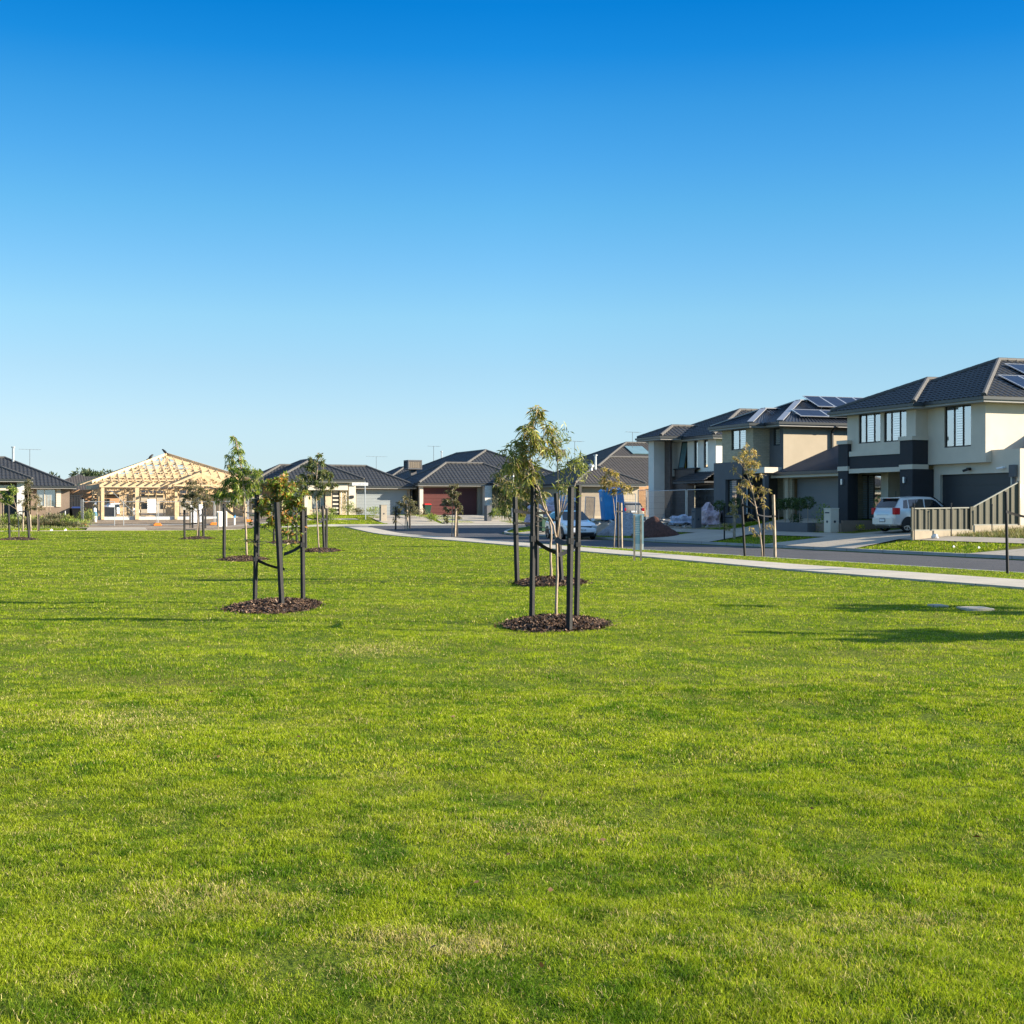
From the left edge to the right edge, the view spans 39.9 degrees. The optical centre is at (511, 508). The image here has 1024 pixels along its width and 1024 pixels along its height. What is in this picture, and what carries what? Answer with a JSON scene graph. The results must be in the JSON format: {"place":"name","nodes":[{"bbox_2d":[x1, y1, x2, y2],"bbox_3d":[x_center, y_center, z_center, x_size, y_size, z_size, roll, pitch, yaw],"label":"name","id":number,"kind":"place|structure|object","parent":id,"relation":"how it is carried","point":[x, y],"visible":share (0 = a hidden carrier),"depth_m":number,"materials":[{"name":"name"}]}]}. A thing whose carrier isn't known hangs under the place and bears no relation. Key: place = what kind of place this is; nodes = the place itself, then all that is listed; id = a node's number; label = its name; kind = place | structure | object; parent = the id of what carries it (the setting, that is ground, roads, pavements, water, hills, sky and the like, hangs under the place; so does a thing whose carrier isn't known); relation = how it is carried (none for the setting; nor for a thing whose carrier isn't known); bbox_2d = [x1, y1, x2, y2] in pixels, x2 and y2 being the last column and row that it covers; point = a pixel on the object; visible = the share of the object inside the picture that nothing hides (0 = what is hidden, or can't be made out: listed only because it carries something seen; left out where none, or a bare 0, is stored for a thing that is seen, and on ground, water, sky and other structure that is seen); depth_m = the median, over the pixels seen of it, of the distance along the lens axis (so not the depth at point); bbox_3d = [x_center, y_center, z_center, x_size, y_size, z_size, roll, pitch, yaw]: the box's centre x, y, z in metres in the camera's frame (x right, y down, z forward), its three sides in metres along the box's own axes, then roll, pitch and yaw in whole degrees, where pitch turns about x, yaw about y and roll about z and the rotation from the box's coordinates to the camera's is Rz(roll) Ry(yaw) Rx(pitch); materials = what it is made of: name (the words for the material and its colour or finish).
{"place":"outdoors","nodes":[
{"label":"outdoors","id":0,"kind":"place"},
{"bbox_2d":[86,527,146,529],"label":"driveway","id":1,"kind":"structure","parent":0,"point":[116,528],"depth_m":97.23,"materials":[{"name":"concrete"}]},
{"bbox_2d":[133,513,188,514],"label":"bare ground","id":2,"kind":"structure","parent":0,"point":[155,514],"depth_m":167.24,"materials":[{"name":"soil"}]},
{"bbox_2d":[123,479,190,512],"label":"house","id":3,"kind":"structure","parent":2,"relation":"on","point":[144,497],"depth_m":210.19,"materials":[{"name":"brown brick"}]},
{"bbox_2d":[74,516,267,527],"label":"bare ground","id":4,"kind":"structure","parent":0,"point":[119,523],"depth_m":105.78,"materials":[{"name":"soil"}]},
{"bbox_2d":[77,453,254,519],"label":"building under construction","id":5,"kind":"structure","parent":4,"relation":"on","point":[212,477],"depth_m":112.75,"materials":[{"name":"wood"}]},
{"bbox_2d":[146,525,260,529],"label":"bare ground","id":6,"kind":"structure","parent":0,"point":[230,527],"depth_m":98.95,"materials":[{"name":"soil"}]},
{"bbox_2d":[368,515,440,523],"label":"driveway","id":7,"kind":"structure","parent":0,"point":[418,520],"depth_m":106.04,"materials":[{"name":"concrete"}]},
{"bbox_2d":[435,515,522,523],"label":"driveway","id":8,"kind":"structure","parent":0,"point":[476,519],"depth_m":108.50,"materials":[{"name":"concrete"}]},
{"bbox_2d":[0,515,1023,1023],"bbox_3d":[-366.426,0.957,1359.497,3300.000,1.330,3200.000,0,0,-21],"label":"ground","id":9,"kind":"structure","parent":0,"point":[482,741],"depth_m":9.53,"materials":[{"name":"plant"}]},
{"bbox_2d":[0,484,18,536],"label":"young tree","id":10,"kind":"object","parent":9,"relation":"on","point":[13,489],"visible":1,"depth_m":68.86,"materials":[{"name":"green plant"}]},
{"bbox_2d":[14,478,36,524],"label":"young tree","id":11,"kind":"object","parent":9,"relation":"on","point":[28,489],"visible":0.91,"depth_m":92.43,"materials":[{"name":"green plant"}]},
{"bbox_2d":[29,493,45,531],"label":"young tree","id":12,"kind":"object","parent":9,"relation":"on","point":[37,498],"visible":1,"depth_m":91.25,"materials":[{"name":"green plant"}]},
{"bbox_2d":[0,519,88,527],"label":"weeds","id":13,"kind":"object","parent":9,"relation":"on","point":[5,525],"visible":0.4,"depth_m":99.43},
{"bbox_2d":[0,447,91,521],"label":"house","id":14,"kind":"structure","parent":9,"relation":"on","point":[17,474],"depth_m":106.57,"materials":[{"name":"grey brick"}]},
{"bbox_2d":[2,490,15,518],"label":"garage door","id":15,"kind":"structure","parent":14,"relation":"in","point":[12,510],"depth_m":103.45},
{"bbox_2d":[33,487,55,506],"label":"window","id":16,"kind":"structure","parent":14,"relation":"in","point":[42,492],"depth_m":106.58,"materials":[{"name":"white glass"}]},
{"bbox_2d":[66,474,118,514],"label":"house","id":17,"kind":"structure","parent":9,"relation":"on","point":[77,479],"depth_m":166.49,"materials":[{"name":"orange brick"}]},
{"bbox_2d":[179,480,212,535],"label":"young tree","id":18,"kind":"object","parent":9,"relation":"on","point":[193,496],"visible":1,"depth_m":71.00,"materials":[{"name":"green plant"}]},
{"bbox_2d":[222,504,235,557],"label":"tree stake","id":19,"kind":"object","parent":9,"relation":"on","point":[225,508],"visible":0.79,"depth_m":41.15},
{"bbox_2d":[206,436,263,555],"bbox_3d":[-8.210,-0.307,42.429,1.910,3.798,1.010,0,0,4],"label":"young tree","id":20,"kind":"object","parent":9,"relation":"on","point":[243,483],"visible":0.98,"depth_m":42.40,"materials":[{"name":"green plant"}]},
{"bbox_2d":[216,555,270,561],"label":"mulch","id":21,"kind":"object","parent":9,"relation":"on","point":[240,558],"visible":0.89,"depth_m":40.43,"materials":[{"name":"brown plant"}]},
{"bbox_2d":[253,495,284,599],"bbox_3d":[-3.807,0.689,22.099,0.524,1.803,0.090,0,0,7],"label":"tree stake","id":22,"kind":"object","parent":9,"relation":"on","point":[256,560],"visible":0.7,"depth_m":22.10,"materials":[{"name":"wood"}]},
{"bbox_2d":[215,596,329,613],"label":"mulch","id":23,"kind":"object","parent":9,"relation":"on","point":[267,605],"visible":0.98,"depth_m":20.87,"materials":[{"name":"brown plant"}]},
{"bbox_2d":[244,470,310,561],"bbox_3d":[-3.693,0.483,22.157,0.971,2.176,0.683,0,0,-21],"label":"young tree","id":24,"kind":"object","parent":9,"relation":"on","point":[282,495],"visible":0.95,"depth_m":22.08,"materials":[{"name":"green plant"}]},
{"bbox_2d":[274,502,284,603],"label":"tree stake","id":25,"kind":"object","parent":9,"relation":"on","point":[279,552],"visible":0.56,"depth_m":20.91,"materials":[{"name":"wood"}]},
{"bbox_2d":[284,495,304,599],"bbox_3d":[-3.408,0.684,22.123,0.341,1.812,0.086,0,0,0],"label":"tree stake","id":26,"kind":"object","parent":9,"relation":"on","point":[301,546],"visible":0.73,"depth_m":22.11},
{"bbox_2d":[290,453,338,547],"bbox_3d":[-6.984,-0.190,49.682,1.522,3.563,1.246,0,0,-41],"label":"young tree","id":27,"kind":"object","parent":9,"relation":"on","point":[321,475],"visible":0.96,"depth_m":49.61,"materials":[{"name":"green plant"}]},
{"bbox_2d":[299,547,343,552],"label":"mulch","id":28,"kind":"object","parent":9,"relation":"on","point":[320,549],"visible":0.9,"depth_m":48.63,"materials":[{"name":"brown plant"}]},
{"bbox_2d":[319,506,325,547],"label":"tree stake","id":29,"kind":"object","parent":9,"relation":"on","point":[323,524],"visible":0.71,"depth_m":51.11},
{"bbox_2d":[248,459,417,514],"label":"house","id":30,"kind":"structure","parent":9,"relation":"on","point":[387,489],"depth_m":117.12,"materials":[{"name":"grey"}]},
{"bbox_2d":[312,490,324,508],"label":"window","id":31,"kind":"structure","parent":30,"relation":"in","point":[321,502],"depth_m":113.76,"materials":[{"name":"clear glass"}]},
{"bbox_2d":[332,490,338,514],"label":"front door","id":32,"kind":"structure","parent":30,"relation":"in","point":[335,493],"depth_m":116.40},
{"bbox_2d":[356,490,406,514],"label":"garage door","id":33,"kind":"structure","parent":30,"relation":"in","point":[376,498],"depth_m":117.83,"materials":[{"name":"white metal"}]},
{"bbox_2d":[282,524,524,526],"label":"kerb","id":34,"kind":"structure","parent":9,"relation":"on","point":[392,524],"depth_m":100.38,"materials":[{"name":"concrete"}]},
{"bbox_2d":[392,495,418,529],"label":"young tree","id":35,"kind":"object","parent":9,"relation":"on","point":[410,503],"visible":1,"depth_m":91.21,"materials":[{"name":"green plant"}]},
{"bbox_2d":[441,484,463,536],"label":"young tree","id":36,"kind":"object","parent":9,"relation":"on","point":[452,493],"visible":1,"depth_m":78.47,"materials":[{"name":"green plant"}]},
{"bbox_2d":[394,446,552,514],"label":"house","id":37,"kind":"structure","parent":9,"relation":"on","point":[468,472],"depth_m":120.28,"materials":[{"name":"stone"}]},
{"bbox_2d":[423,488,476,514],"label":"garage door","id":38,"kind":"structure","parent":37,"relation":"in","point":[468,497],"depth_m":119.39,"materials":[{"name":"metal"}]},
{"bbox_2d":[8,612,1004,966],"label":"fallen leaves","id":39,"kind":"object","parent":9,"relation":"on","point":[572,754],"visible":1,"depth_m":8.21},
{"bbox_2d":[487,457,552,575],"bbox_3d":[0.107,0.205,29.212,1.294,2.752,0.889,0,0,-21],"label":"young tree","id":40,"kind":"object","parent":9,"relation":"on","point":[506,506],"visible":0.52,"depth_m":29.09,"materials":[{"name":"green plant"}]},
{"bbox_2d":[512,497,551,581],"bbox_3d":[0.409,0.693,28.774,1.024,1.857,0.130,0,0,-41],"label":"tree stake","id":41,"kind":"object","parent":9,"relation":"on","point":[515,511],"visible":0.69,"depth_m":28.46,"materials":[{"name":"wood"}]},
{"bbox_2d":[535,502,538,575],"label":"tree stake","id":42,"kind":"object","parent":9,"relation":"on","point":[537,552],"visible":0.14,"depth_m":29.84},
{"bbox_2d":[524,502,554,526],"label":"plastic bundle","id":43,"kind":"object","parent":9,"relation":"on","point":[549,508],"visible":0.2,"depth_m":89.97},
{"bbox_2d":[529,485,555,616],"bbox_3d":[0.399,0.636,18.509,0.354,1.889,0.086,0,0,-1],"label":"tree stake","id":44,"kind":"object","parent":9,"relation":"on","point":[533,540],"visible":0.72,"depth_m":18.49,"materials":[{"name":"wood"}]},
{"bbox_2d":[494,405,597,614],"bbox_3d":[0.422,0.106,18.490,1.203,2.930,0.882,0,0,29],"label":"young tree","id":45,"kind":"object","parent":9,"relation":"on","point":[521,462],"visible":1,"depth_m":18.48,"materials":[{"name":"green plant"}]},
{"bbox_2d":[508,575,592,586],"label":"mulch","id":46,"kind":"object","parent":9,"relation":"on","point":[545,580],"visible":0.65,"depth_m":27.83,"materials":[{"name":"brown plant"}]},
{"bbox_2d":[551,493,563,580],"bbox_3d":[0.830,0.661,28.458,0.218,1.923,1.266,0,0,-10],"label":"tree stake","id":47,"kind":"object","parent":9,"relation":"on","point":[560,561],"visible":0.52,"depth_m":27.86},
{"bbox_2d":[494,613,621,633],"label":"mulch","id":48,"kind":"object","parent":9,"relation":"on","point":[547,622],"visible":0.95,"depth_m":17.72,"materials":[{"name":"brown plant"}]},
{"bbox_2d":[545,491,575,510],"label":"plastic bundle","id":49,"kind":"object","parent":9,"relation":"on","point":[551,502],"visible":0.16,"depth_m":91.65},
{"bbox_2d":[554,487,573,629],"bbox_3d":[0.632,0.661,17.868,0.102,1.838,1.255,0,0,-8],"label":"tree stake","id":50,"kind":"object","parent":9,"relation":"on","point":[569,542],"visible":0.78,"depth_m":17.27,"materials":[{"name":"wood"}]},
{"bbox_2d":[555,485,581,615],"bbox_3d":[0.746,0.636,18.583,0.385,1.888,0.084,0,0,-34],"label":"tree stake","id":51,"kind":"object","parent":9,"relation":"on","point":[577,545],"visible":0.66,"depth_m":18.64,"materials":[{"name":"wood"}]},
{"bbox_2d":[528,455,647,517],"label":"house","id":52,"kind":"structure","parent":9,"relation":"on","point":[632,471],"depth_m":116.16,"materials":[{"name":"orange brick"}]},
{"bbox_2d":[581,486,600,515],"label":"garage door","id":53,"kind":"structure","parent":52,"relation":"in","point":[588,492],"depth_m":113.54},
{"bbox_2d":[552,432,647,465],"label":"house","id":54,"kind":"structure","parent":9,"relation":"on","point":[632,448],"depth_m":136.06,"materials":[{"name":"tile"}]},
{"bbox_2d":[597,512,632,536],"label":"gravel pile","id":55,"kind":"object","parent":9,"relation":"on","point":[627,526],"visible":0.5,"depth_m":72.48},
{"bbox_2d":[597,467,632,547],"bbox_3d":[4.009,-0.028,54.803,1.485,3.278,0.743,0,0,-1],"label":"young tree","id":56,"kind":"object","parent":9,"relation":"on","point":[608,483],"visible":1,"depth_m":54.79,"materials":[{"name":"green plant"}]},
{"bbox_2d":[633,514,643,560],"bbox_3d":[3.618,0.885,40.421,0.307,1.429,0.071,0,0,4],"label":"notice sign","id":57,"kind":"object","parent":9,"relation":"on","point":[638,531],"visible":0.89,"depth_m":40.44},
{"bbox_2d":[631,516,678,537],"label":"bark pile","id":58,"kind":"object","parent":9,"relation":"on","point":[654,526],"visible":0.58,"depth_m":68.15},
{"bbox_2d":[347,527,1023,588],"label":"footpath","id":59,"kind":"structure","parent":9,"relation":"on","point":[965,580],"depth_m":35.62,"materials":[{"name":"concrete"}]},
{"bbox_2d":[635,408,756,517],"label":"house","id":60,"kind":"structure","parent":9,"relation":"on","point":[681,457],"depth_m":88.17,"materials":[{"name":"paint"}]},
{"bbox_2d":[678,442,696,468],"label":"awning window","id":61,"kind":"structure","parent":60,"relation":"in","point":[683,453],"depth_m":88.10,"materials":[{"name":"blue glass"}]},
{"bbox_2d":[695,485,713,507],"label":"garage door","id":62,"kind":"structure","parent":60,"relation":"in","point":[708,494],"depth_m":86.46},
{"bbox_2d":[740,499,755,555],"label":"tree stake","id":63,"kind":"object","parent":9,"relation":"on","point":[743,526],"visible":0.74,"depth_m":44.38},
{"bbox_2d":[730,442,773,556],"bbox_3d":[7.489,-0.227,44.029,1.415,3.677,0.710,0,0,15],"label":"young tree","id":64,"kind":"object","parent":9,"relation":"on","point":[748,463],"visible":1,"depth_m":44.08,"materials":[{"name":"green plant"}]},
{"bbox_2d":[762,494,764,555],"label":"tree stake","id":65,"kind":"object","parent":9,"relation":"on","point":[763,531],"visible":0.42,"depth_m":44.99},
{"bbox_2d":[504,527,1023,559],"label":"kerb","id":66,"kind":"structure","parent":9,"relation":"on","point":[870,550],"depth_m":52.96,"materials":[{"name":"concrete"}]},
{"bbox_2d":[758,495,776,556],"bbox_3d":[7.989,0.598,44.272,0.737,2.047,0.123,0,0,-28],"label":"tree stake","id":67,"kind":"object","parent":9,"relation":"on","point":[773,516],"visible":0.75,"depth_m":44.38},
{"bbox_2d":[707,396,866,522],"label":"house","id":68,"kind":"structure","parent":9,"relation":"on","point":[793,444],"depth_m":70.71,"materials":[{"name":"paint"}]},
{"bbox_2d":[732,429,745,449],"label":"window","id":69,"kind":"structure","parent":68,"relation":"in","point":[740,435],"depth_m":72.42,"materials":[{"name":"blue glass"}]},
{"bbox_2d":[728,474,752,519],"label":"window","id":70,"kind":"structure","parent":68,"relation":"in","point":[731,483],"depth_m":71.57,"materials":[{"name":"black glass"}]},
{"bbox_2d":[797,477,837,517],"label":"garage door","id":71,"kind":"structure","parent":68,"relation":"in","point":[823,490],"depth_m":67.90,"materials":[{"name":"metal"}]},
{"bbox_2d":[776,522,815,531],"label":"planter wall","id":72,"kind":"structure","parent":9,"relation":"on","point":[794,527],"depth_m":62.64,"materials":[{"name":"concrete"}]},
{"bbox_2d":[800,495,815,522],"bbox_3d":[13.148,0.250,62.657,0.758,1.649,0.771,0,0,-21],"label":"topiary tree","id":73,"kind":"object","parent":9,"relation":"on","point":[807,500],"visible":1,"depth_m":62.62,"materials":[{"name":"green plant"}]},
{"bbox_2d":[823,508,838,532],"bbox_3d":[13.671,0.520,60.433,0.450,1.050,0.530,0,0,-21],"label":"letterbox","id":74,"kind":"object","parent":9,"relation":"on","point":[831,520],"visible":1,"depth_m":60.23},
{"bbox_2d":[816,520,875,532],"bbox_3d":[14.599,0.860,62.188,2.600,0.680,3.400,0,0,-21],"label":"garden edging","id":75,"kind":"object","parent":9,"relation":"on","point":[847,525],"visible":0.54,"depth_m":60.44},
{"bbox_2d":[827,357,1023,528],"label":"house","id":76,"kind":"structure","parent":9,"relation":"on","point":[956,439],"depth_m":59.51,"materials":[{"name":"paint"}]},
{"bbox_2d":[862,474,880,518],"bbox_3d":[16.605,-0.509,64.637,0.410,2.578,2.155,0,0,-21],"label":"door","id":77,"kind":"structure","parent":76,"relation":"in","point":[873,486],"depth_m":64.79,"materials":[{"name":"wood"}]},
{"bbox_2d":[860,413,890,443],"bbox_3d":[16.079,-3.575,62.673,0.410,1.863,2.105,0,0,-21],"label":"window","id":78,"kind":"structure","parent":76,"relation":"in","point":[871,422],"depth_m":62.72,"materials":[{"name":"glass"}]},
{"bbox_2d":[885,410,905,441],"bbox_3d":[16.746,-3.554,60.954,0.410,1.851,2.084,0,0,-21],"label":"window","id":79,"kind":"structure","parent":76,"relation":"in","point":[898,419],"depth_m":61.06,"materials":[{"name":"glass"}]},
{"bbox_2d":[945,404,970,447],"bbox_3d":[18.521,-3.376,58.036,0.410,2.226,2.169,0,0,-21],"label":"window","id":80,"kind":"structure","parent":76,"relation":"in","point":[959,417],"depth_m":58.12,"materials":[{"name":"glass"}]},
{"bbox_2d":[943,473,1010,506],"bbox_3d":[18.957,-0.263,57.507,0.060,2.286,4.283,0,0,-21],"label":"garage door","id":81,"kind":"structure","parent":76,"relation":"in","point":[961,490],"depth_m":57.79,"materials":[{"name":"metal"}]},
{"bbox_2d":[911,525,1021,540],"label":"plinth","id":82,"kind":"structure","parent":9,"relation":"on","point":[922,534],"depth_m":53.10,"materials":[{"name":"concrete"}]},
{"bbox_2d":[911,507,971,536],"bbox_3d":[16.116,0.502,52.970,2.750,1.128,0.085,0,0,-21],"label":"fence","id":83,"kind":"object","parent":82,"relation":"on","point":[932,519],"visible":0.98,"depth_m":52.98,"materials":[{"name":"metal"}]},
{"bbox_2d":[971,481,1019,524],"bbox_3d":[18.463,-0.086,53.881,2.266,1.931,0.085,0,0,-21],"label":"fence","id":84,"kind":"object","parent":82,"relation":"on","point":[981,512],"visible":0.97,"depth_m":53.94,"materials":[{"name":"metal"}]},
{"bbox_2d":[956,606,993,610],"bbox_3d":[6.855,1.487,20.901,0.400,0.042,0.440,0,0,-4],"label":"pit lid","id":85,"kind":"object","parent":9,"relation":"on","point":[974,608],"visible":1,"depth_m":20.69,"materials":[{"name":"concrete"}]},
{"bbox_2d":[949,523,1023,537],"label":"weeds","id":86,"kind":"object","parent":9,"relation":"on","point":[1014,533],"visible":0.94,"depth_m":52.12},
{"bbox_2d":[1004,492,1023,573],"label":"tree stake","id":87,"kind":"object","parent":9,"relation":"on","point":[1006,512],"visible":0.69,"depth_m":32.59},
{"bbox_2d":[0,0,1023,478],"label":"sky","id":88,"kind":"structure","parent":0,"point":[349,232],"materials":[{"name":"blue"}]},
{"bbox_2d":[591,517,668,523],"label":"bare ground","id":89,"kind":"structure","parent":0,"point":[610,521],"depth_m":86.97,"materials":[{"name":"soil"}]},
{"bbox_2d":[598,487,624,521],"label":"portable toilet","id":90,"kind":"object","parent":89,"relation":"on","point":[607,506],"visible":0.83,"depth_m":87.50,"materials":[{"name":"blue plastic"}]},
{"bbox_2d":[340,525,1023,571],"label":"road","id":91,"kind":"structure","parent":0,"point":[491,532],"depth_m":52.11,"materials":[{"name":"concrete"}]},
{"bbox_2d":[545,510,596,538],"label":"car","id":92,"kind":"object","parent":91,"relation":"on","point":[588,527],"visible":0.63,"depth_m":71.54,"materials":[{"name":"white metal"}]},
{"bbox_2d":[644,532,748,541],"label":"driveway","id":93,"kind":"structure","parent":0,"point":[702,537],"depth_m":65.06,"materials":[{"name":"concrete"}]},
{"bbox_2d":[664,517,776,528],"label":"bare ground","id":94,"kind":"structure","parent":0,"point":[690,526],"depth_m":72.14,"materials":[{"name":"soil"}]},
{"bbox_2d":[668,514,691,524],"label":"plastic bundle","id":95,"kind":"object","parent":94,"relation":"on","point":[682,519],"visible":0.75,"depth_m":75.29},
{"bbox_2d":[691,508,701,527],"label":"letterbox","id":96,"kind":"object","parent":94,"relation":"on","point":[696,517],"visible":0.94,"depth_m":71.81,"materials":[{"name":"stone"}]},
{"bbox_2d":[701,502,721,524],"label":"plastic bundle","id":97,"kind":"object","parent":94,"relation":"on","point":[709,515],"visible":0.64,"depth_m":72.80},
{"bbox_2d":[702,518,823,533],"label":"driveway","id":98,"kind":"structure","parent":0,"point":[756,528],"depth_m":67.17,"materials":[{"name":"concrete"}]},
{"bbox_2d":[766,537,896,547],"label":"driveway","id":99,"kind":"structure","parent":0,"point":[842,542],"depth_m":54.84,"materials":[{"name":"concrete"}]},
{"bbox_2d":[671,528,1023,542],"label":"pavement","id":100,"kind":"structure","parent":0,"point":[972,539],"depth_m":52.55,"materials":[{"name":"concrete"}]},
{"bbox_2d":[828,529,910,538],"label":"driveway","id":101,"kind":"structure","parent":0,"point":[896,534],"depth_m":56.41,"materials":[{"name":"concrete"}]},
{"bbox_2d":[871,496,945,531],"bbox_3d":[16.492,0.136,57.465,3.619,1.634,1.760,0,0,-25],"label":"car","id":102,"kind":"object","parent":101,"relation":"on","point":[892,512],"visible":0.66,"depth_m":56.58,"materials":[{"name":"silver metal"}]},
{"bbox_2d":[966,548,1023,555],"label":"driveway","id":103,"kind":"structure","parent":0,"point":[1016,552],"depth_m":44.91,"materials":[{"name":"concrete"}]},
{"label":"driveway","id":104,"kind":"structure","parent":0,"visible":0},
{"bbox_2d":[624,501,643,513],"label":"car","id":105,"kind":"object","parent":104,"relation":"on","point":[629,505],"visible":0.18,"depth_m":108.46,"materials":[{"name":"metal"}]},
{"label":"driveway","id":106,"kind":"structure","parent":0,"visible":0},
{"bbox_2d":[647,490,685,520],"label":"fence panel","id":107,"kind":"object","parent":106,"relation":"on","point":[666,508],"visible":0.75,"depth_m":79.77,"materials":[{"name":"metal"}]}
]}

